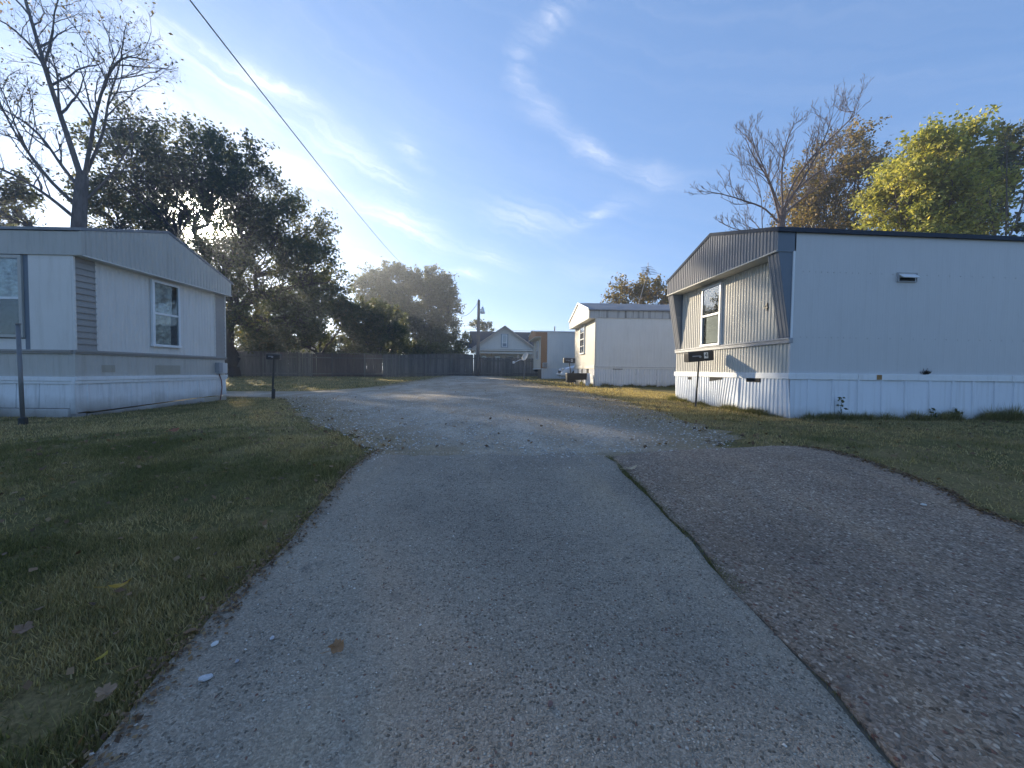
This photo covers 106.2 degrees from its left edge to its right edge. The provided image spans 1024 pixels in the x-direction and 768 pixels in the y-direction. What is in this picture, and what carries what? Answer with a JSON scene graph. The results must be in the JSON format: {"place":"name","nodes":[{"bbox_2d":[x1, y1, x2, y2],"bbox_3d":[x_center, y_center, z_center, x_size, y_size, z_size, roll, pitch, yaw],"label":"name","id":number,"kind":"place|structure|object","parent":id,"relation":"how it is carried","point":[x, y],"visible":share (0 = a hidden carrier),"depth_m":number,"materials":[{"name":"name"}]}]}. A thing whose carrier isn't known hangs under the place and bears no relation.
{"place":"outdoors","nodes":[
{"label":"outdoors","id":0,"kind":"place"},
{"bbox_2d":[189,0,403,265],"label":"power line","id":1,"kind":"object","parent":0,"point":[274,108],"visible":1,"depth_m":9.87,"materials":[{"name":"black metal"}]},
{"bbox_2d":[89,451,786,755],"bbox_3d":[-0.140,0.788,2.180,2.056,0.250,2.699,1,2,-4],"label":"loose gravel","id":2,"kind":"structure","parent":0,"point":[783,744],"depth_m":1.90,"materials":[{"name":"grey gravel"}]},
{"bbox_2d":[214,376,744,471],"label":"gravel road","id":3,"kind":"structure","parent":0,"point":[479,385],"depth_m":5.65,"materials":[{"name":"grey gravel"}]},
{"bbox_2d":[82,452,892,767],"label":"driveway","id":4,"kind":"structure","parent":0,"point":[652,626],"depth_m":1.32,"materials":[{"name":"concrete"}]},
{"bbox_2d":[198,673,212,681],"bbox_3d":[-0.948,0.909,1.192,0.037,0.019,0.022,0,2,-25],"label":"stone","id":5,"kind":"object","parent":4,"relation":"on","point":[204,678],"visible":1,"depth_m":1.19,"materials":[{"name":"white stone"}]},
{"bbox_2d":[211,641,218,646],"bbox_3d":[-1.027,0.897,1.331,0.018,0.013,0.026,2,2,25],"label":"stone","id":6,"kind":"object","parent":4,"relation":"on","point":[214,643],"visible":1,"depth_m":1.33,"materials":[{"name":"white stone"}]},
{"bbox_2d":[320,638,343,653],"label":"fallen leaf","id":7,"kind":"object","parent":4,"relation":"on","point":[337,645],"visible":1,"depth_m":1.30,"materials":[{"name":"brown plant"}]},
{"bbox_2d":[548,700,552,706],"bbox_3d":[0.112,0.934,1.124,0.015,0.012,0.022,2,2,24],"label":"stone","id":8,"kind":"object","parent":4,"relation":"on","point":[550,703],"visible":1,"depth_m":1.12,"materials":[{"name":"grey stone"}]},
{"bbox_2d":[0,370,1023,767],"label":"ground","id":9,"kind":"structure","parent":0,"point":[30,700],"depth_m":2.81,"materials":[{"name":"green plant"}]},
{"bbox_2d":[14,323,27,424],"bbox_3d":[-7.558,-0.051,5.928,0.106,1.760,0.106,2,3,41],"label":"steel post","id":10,"kind":"object","parent":9,"relation":"on","point":[23,419],"visible":0.72,"depth_m":5.91,"materials":[{"name":"black metal"}]},
{"bbox_2d":[0,167,48,225],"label":"tree","id":11,"kind":"object","parent":9,"relation":"on","point":[32,196],"visible":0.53,"depth_m":21.25,"materials":[{"name":"green plant"}]},
{"bbox_2d":[0,0,192,227],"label":"bare tree","id":12,"kind":"object","parent":9,"relation":"on","point":[78,214],"visible":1,"depth_m":13.57,"materials":[{"name":"grey plant"}]},
{"bbox_2d":[0,400,221,417],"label":"weeds","id":13,"kind":"object","parent":9,"relation":"on","point":[130,410],"visible":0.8,"depth_m":8.40,"materials":[{"name":"green plant"}]},
{"bbox_2d":[0,226,232,417],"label":"mobile home","id":14,"kind":"object","parent":9,"relation":"on","point":[112,318],"visible":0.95,"depth_m":7.31,"materials":[{"name":"beige metal"}]},
{"bbox_2d":[0,254,24,337],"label":"window","id":15,"kind":"structure","parent":14,"relation":"in","point":[12,310],"depth_m":6.73,"materials":[{"name":"grey glass"}]},
{"bbox_2d":[150,279,181,347],"bbox_3d":[-7.734,-1.539,8.603,0.074,1.435,0.735,1,2,-1],"label":"window","id":16,"kind":"structure","parent":14,"relation":"in","point":[164,297],"depth_m":8.59,"materials":[{"name":"white glass"}]},
{"bbox_2d":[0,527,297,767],"bbox_3d":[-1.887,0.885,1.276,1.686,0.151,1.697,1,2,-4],"label":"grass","id":17,"kind":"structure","parent":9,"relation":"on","point":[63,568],"depth_m":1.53,"materials":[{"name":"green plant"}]},
{"bbox_2d":[7,621,34,637],"bbox_3d":[-1.708,0.854,1.332,0.054,0.017,0.078,18,8,-15],"label":"fallen leaf","id":18,"kind":"object","parent":17,"relation":"on","point":[23,628],"visible":1,"depth_m":1.35,"materials":[{"name":"brown plant"}]},
{"bbox_2d":[87,650,107,662],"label":"fallen leaf","id":19,"kind":"object","parent":17,"relation":"on","point":[102,655],"visible":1,"depth_m":1.24,"materials":[{"name":"plant"}]},
{"bbox_2d":[95,682,117,699],"bbox_3d":[-1.165,0.884,1.102,0.046,0.017,0.072,14,0,-41],"label":"fallen leaf","id":20,"kind":"object","parent":17,"relation":"on","point":[107,689],"visible":1,"depth_m":1.11,"materials":[{"name":"plant"}]},
{"bbox_2d":[108,578,131,587],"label":"fallen leaf","id":21,"kind":"object","parent":17,"relation":"on","point":[118,585],"visible":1,"depth_m":1.59,"materials":[{"name":"plant"}]},
{"bbox_2d":[0,424,379,747],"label":"leaf litter","id":22,"kind":"object","parent":9,"relation":"on","point":[28,683],"visible":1,"depth_m":2.17,"materials":[{"name":"brown plant"}]},
{"bbox_2d":[53,85,359,376],"bbox_3d":[-20.871,-9.823,26.754,18.995,19.486,9.517,1,2,-4],"label":"oak tree","id":23,"kind":"object","parent":9,"relation":"on","point":[205,183],"visible":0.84,"depth_m":26.13,"materials":[{"name":"green plant"}]},
{"bbox_2d":[0,395,417,446],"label":"grass","id":24,"kind":"structure","parent":9,"relation":"on","point":[139,428],"depth_m":5.25,"materials":[{"name":"green plant"}]},
{"bbox_2d":[62,449,382,767],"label":"edge debris","id":25,"kind":"object","parent":9,"relation":"on","point":[137,716],"visible":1,"depth_m":1.34,"materials":[{"name":"brown plant"}]},
{"bbox_2d":[234,337,302,369],"bbox_3d":[-22.989,-2.718,35.398,7.138,4.838,4.351,1,2,-4],"label":"shrub","id":26,"kind":"object","parent":9,"relation":"on","point":[239,348],"visible":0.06,"depth_m":34.69,"materials":[{"name":"green plant"}]},
{"bbox_2d":[266,353,282,397],"bbox_3d":[-6.429,-0.105,10.415,0.352,1.435,0.178,1,2,-4],"label":"mailbox","id":27,"kind":"object","parent":9,"relation":"on","point":[270,356],"visible":0.96,"depth_m":10.38,"materials":[{"name":"black metal"}]},
{"bbox_2d":[287,337,322,372],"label":"house","id":28,"kind":"structure","parent":9,"relation":"on","point":[302,354],"depth_m":44.30,"materials":[{"name":"grey"}]},
{"bbox_2d":[234,264,379,355],"bbox_3d":[-18.017,-5.431,33.798,13.215,10.164,6.235,1,2,-4],"label":"understory tree","id":29,"kind":"object","parent":9,"relation":"on","point":[341,315],"visible":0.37,"depth_m":32.96,"materials":[{"name":"green plant"}]},
{"bbox_2d":[316,332,385,363],"bbox_3d":[-15.846,-2.792,37.646,7.221,5.072,3.914,1,2,-4],"label":"shrub","id":30,"kind":"object","parent":9,"relation":"on","point":[338,342],"visible":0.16,"depth_m":37.06,"materials":[{"name":"green plant"}]},
{"bbox_2d":[337,294,411,364],"bbox_3d":[-12.387,-4.188,34.914,6.378,7.695,5.298,-1,2,-38],"label":"understory tree","id":31,"kind":"object","parent":9,"relation":"on","point":[384,330],"visible":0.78,"depth_m":34.04,"materials":[{"name":"green plant"}]},
{"bbox_2d":[237,351,537,376],"bbox_3d":[-8.127,-1.420,31.697,37.699,2.366,1.332,0,2,-11],"label":"board fence","id":32,"kind":"object","parent":9,"relation":"on","point":[343,364],"visible":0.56,"depth_m":31.74,"materials":[{"name":"wood"}]},
{"bbox_2d":[347,256,429,354],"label":"broadleaf tree","id":33,"kind":"object","parent":9,"relation":"on","point":[383,285],"visible":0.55,"depth_m":49.14,"materials":[{"name":"green plant"}]},
{"bbox_2d":[382,335,443,372],"bbox_3d":[-9.699,-2.618,37.520,6.639,4.887,4.236,1,2,-4],"label":"shrub","id":34,"kind":"object","parent":9,"relation":"on","point":[420,347],"visible":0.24,"depth_m":37.07,"materials":[{"name":"green plant"}]},
{"bbox_2d":[406,263,464,347],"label":"broadleaf tree","id":35,"kind":"object","parent":9,"relation":"on","point":[433,291],"visible":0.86,"depth_m":50.52,"materials":[{"name":"green plant"}]},
{"bbox_2d":[226,375,644,390],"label":"grass","id":36,"kind":"structure","parent":9,"relation":"on","point":[326,383],"depth_m":20.39,"materials":[{"name":"green plant"}]},
{"bbox_2d":[430,339,466,374],"bbox_3d":[-6.405,-2.316,39.640,4.896,4.639,4.587,1,2,-4],"label":"shrub","id":37,"kind":"object","parent":9,"relation":"on","point":[445,349],"visible":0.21,"depth_m":38.77,"materials":[{"name":"green plant"}]},
{"bbox_2d":[447,326,471,353],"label":"tree","id":38,"kind":"object","parent":9,"relation":"on","point":[465,335],"visible":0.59,"depth_m":47.88,"materials":[{"name":"green plant"}]},
{"bbox_2d":[476,299,484,375],"bbox_3d":[-2.637,-3.701,31.956,0.751,6.721,0.394,1,2,16],"label":"utility pole","id":39,"kind":"object","parent":9,"relation":"on","point":[482,311],"visible":0.94,"depth_m":31.95,"materials":[{"name":"brown wood"}]},
{"bbox_2d":[468,319,495,331],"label":"tree","id":40,"kind":"object","parent":9,"relation":"on","point":[485,326],"visible":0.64,"depth_m":57.23,"materials":[{"name":"green plant"}]},
{"bbox_2d":[467,326,533,372],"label":"house","id":41,"kind":"structure","parent":9,"relation":"on","point":[504,342],"depth_m":47.48,"materials":[{"name":"beige"}]},
{"bbox_2d":[501,334,507,347],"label":"window","id":42,"kind":"structure","parent":41,"relation":"in","point":[504,337],"depth_m":47.33,"materials":[{"name":"glass"}]},
{"bbox_2d":[34,376,990,450],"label":"leaf litter","id":43,"kind":"object","parent":9,"relation":"on","point":[644,446],"visible":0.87,"depth_m":4.88,"materials":[{"name":"brown plant"}]},
{"bbox_2d":[513,352,527,378],"bbox_3d":[0.510,-1.044,24.073,0.972,1.922,0.474,1,2,-4],"label":"satellite dish","id":44,"kind":"object","parent":9,"relation":"on","point":[524,356],"visible":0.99,"depth_m":24.07,"materials":[{"name":"metal"}]},
{"bbox_2d":[528,331,594,378],"bbox_3d":[9.036,-1.936,27.435,15.410,3.470,4.078,1,2,-4],"label":"mobile home","id":45,"kind":"object","parent":9,"relation":"on","point":[552,349],"visible":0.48,"depth_m":25.23,"materials":[{"name":"white metal"}]},
{"bbox_2d":[536,341,538,359],"bbox_3d":[1.746,-2.330,26.638,0.070,1.255,0.910,1,2,-4],"label":"window","id":46,"kind":"structure","parent":45,"relation":"in","point":[537,343],"depth_m":26.45,"materials":[{"name":"glass"}]},
{"bbox_2d":[563,358,574,383],"bbox_3d":[2.520,-0.445,17.012,0.518,1.429,0.208,1,2,-4],"label":"mailbox","id":47,"kind":"object","parent":9,"relation":"on","point":[569,360],"visible":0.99,"depth_m":16.91,"materials":[{"name":"black metal"}]},
{"bbox_2d":[556,365,594,376],"bbox_3d":[5.008,-0.929,23.198,4.460,1.420,2.120,1,2,-4],"label":"parked car","id":48,"kind":"object","parent":9,"relation":"on","point":[562,371],"visible":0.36,"depth_m":22.34,"materials":[{"name":"white paint"}]},
{"bbox_2d":[565,373,586,385],"bbox_3d":[2.806,-0.151,16.848,0.889,0.661,0.377,1,2,-4],"label":"metal bin","id":49,"kind":"object","parent":9,"relation":"on","point":[572,377],"visible":0.9,"depth_m":16.68,"materials":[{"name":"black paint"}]},
{"bbox_2d":[585,373,589,385],"bbox_3d":[3.338,-0.189,16.905,0.250,0.580,0.142,1,2,22],"label":"loose board","id":50,"kind":"object","parent":9,"relation":"on","point":[587,380],"visible":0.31,"depth_m":16.90,"materials":[{"name":"white wood"}]},
{"bbox_2d":[569,303,675,386],"bbox_3d":[10.968,-1.838,19.016,15.642,4.070,4.600,1,2,-2],"label":"mobile home","id":51,"kind":"object","parent":9,"relation":"on","point":[623,344],"visible":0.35,"depth_m":16.63,"materials":[{"name":"beige metal"}]},
{"bbox_2d":[579,324,584,354],"bbox_3d":[3.456,-2.172,18.936,0.070,1.408,0.980,1,2,-2],"label":"window","id":52,"kind":"structure","parent":51,"relation":"in","point":[582,328],"depth_m":18.84,"materials":[{"name":"white glass"}]},
{"bbox_2d":[639,266,658,303],"bbox_3d":[7.401,-5.019,21.121,0.880,3.341,1.522,2,2,33],"label":"television antenna","id":53,"kind":"object","parent":51,"relation":"on","point":[647,273],"visible":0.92,"depth_m":21.20,"materials":[{"name":"metal"}]},
{"bbox_2d":[580,381,674,386],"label":"weeds","id":54,"kind":"object","parent":9,"relation":"on","point":[610,385],"visible":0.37,"depth_m":16.56,"materials":[{"name":"green plant"}]},
{"bbox_2d":[600,270,668,304],"bbox_3d":[9.517,-4.130,27.559,6.290,8.391,3.540,1,2,-4],"label":"tree","id":55,"kind":"object","parent":9,"relation":"on","point":[648,294],"visible":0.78,"depth_m":27.29,"materials":[{"name":"green plant"}]},
{"bbox_2d":[532,386,862,420],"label":"grass","id":56,"kind":"structure","parent":9,"relation":"on","point":[705,413],"depth_m":7.67,"materials":[{"name":"green plant"}]},
{"bbox_2d":[684,350,713,406],"bbox_3d":[3.850,-0.014,7.953,0.556,1.388,0.198,1,2,-4],"label":"mailbox","id":57,"kind":"object","parent":9,"relation":"on","point":[699,356],"visible":0.99,"depth_m":7.87,"materials":[{"name":"black metal"}]},
{"bbox_2d":[684,73,873,230],"bbox_3d":[9.689,-5.517,14.355,6.653,12.181,3.039,1,2,-4],"label":"bare tree","id":58,"kind":"object","parent":9,"relation":"on","point":[782,210],"visible":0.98,"depth_m":14.32,"materials":[{"name":"brown plant"}]},
{"bbox_2d":[612,446,1023,767],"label":"concrete pad","id":59,"kind":"object","parent":9,"relation":"on","point":[945,706],"visible":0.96,"depth_m":1.77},
{"bbox_2d":[605,455,758,594],"bbox_3d":[0.941,0.781,2.569,0.212,0.226,1.875,1,2,-4],"label":"moss","id":60,"kind":"object","parent":59,"relation":"on","point":[630,477],"visible":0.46,"depth_m":2.36,"materials":[{"name":"green plant"}]},
{"bbox_2d":[631,480,895,767],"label":"joint soil","id":61,"kind":"structure","parent":59,"relation":"on","point":[837,698],"depth_m":1.16,"materials":[{"name":"soil"}]},
{"bbox_2d":[812,671,895,765],"bbox_3d":[0.991,0.941,1.355,0.083,0.081,1.005,1,2,0],"label":"moss","id":62,"kind":"object","parent":59,"relation":"on","point":[848,711],"visible":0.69,"depth_m":1.15,"materials":[{"name":"green plant"}]},
{"bbox_2d":[791,445,1023,531],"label":"edge debris","id":63,"kind":"object","parent":59,"relation":"on","point":[937,488],"visible":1,"depth_m":2.88,"materials":[{"name":"brown plant"}]},
{"bbox_2d":[658,418,1023,479],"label":"leaf litter","id":64,"kind":"object","parent":9,"relation":"on","point":[891,434],"visible":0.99,"depth_m":4.76,"materials":[{"name":"brown plant"}]},
{"bbox_2d":[763,114,920,230],"bbox_3d":[19.089,-7.422,23.052,8.377,15.604,6.423,1,2,-4],"label":"elm tree","id":65,"kind":"object","parent":9,"relation":"on","point":[807,210],"visible":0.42,"depth_m":21.74,"materials":[{"name":"brown plant"}]},
{"bbox_2d":[836,397,848,419],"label":"weed plant","id":66,"kind":"object","parent":9,"relation":"on","point":[842,401],"visible":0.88,"depth_m":6.14,"materials":[{"name":"green plant"}]},
{"bbox_2d":[666,227,1023,419],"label":"mobile home","id":67,"kind":"object","parent":9,"relation":"on","point":[789,322],"visible":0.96,"depth_m":6.32,"materials":[{"name":"grey metal"}]},
{"bbox_2d":[699,282,722,346],"bbox_3d":[4.271,-1.459,8.253,0.070,1.288,0.720,1,2,-4],"label":"window","id":68,"kind":"structure","parent":67,"relation":"in","point":[712,296],"depth_m":8.21,"materials":[{"name":"white glass"}]},
{"bbox_2d":[920,368,931,374],"bbox_3d":[6.794,-0.205,6.307,0.173,0.108,0.056,1,2,-4],"label":"twig nest","id":69,"kind":"object","parent":67,"relation":"on","point":[925,372],"visible":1,"depth_m":6.30,"materials":[{"name":"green plant"}]},
{"bbox_2d":[667,394,1023,420],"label":"weeds","id":70,"kind":"object","parent":9,"relation":"on","point":[1016,415],"visible":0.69,"depth_m":6.24,"materials":[{"name":"green plant"}]},
{"bbox_2d":[929,408,937,416],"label":"weed plant","id":71,"kind":"object","parent":9,"relation":"on","point":[934,415],"visible":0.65,"depth_m":6.29,"materials":[{"name":"green plant"}]},
{"bbox_2d":[848,102,1023,235],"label":"maple tree","id":72,"kind":"object","parent":9,"relation":"on","point":[934,183],"visible":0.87,"depth_m":15.29,"materials":[{"name":"green plant"}]},
{"bbox_2d":[948,118,1023,235],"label":"dark tree","id":73,"kind":"object","parent":9,"relation":"on","point":[1013,157],"visible":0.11,"depth_m":18.95,"materials":[{"name":"green plant"}]},
{"bbox_2d":[979,117,1023,235],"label":"bare sapling","id":74,"kind":"object","parent":9,"relation":"on","point":[1017,215],"visible":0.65,"depth_m":15.13,"materials":[{"name":"grey plant"}]},
{"bbox_2d":[0,0,1023,369],"label":"sky","id":75,"kind":"structure","parent":0,"point":[537,153],"materials":[{"name":"blue"}]},
{"bbox_2d":[622,416,1023,520],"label":"grass","id":76,"kind":"structure","parent":0,"point":[1013,423],"depth_m":4.45,"materials":[{"name":"green plant"}]},
{"bbox_2d":[635,450,1022,736],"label":"loose gravel","id":77,"kind":"structure","parent":0,"point":[849,570],"depth_m":1.85,"materials":[{"name":"grey gravel"}]}
]}

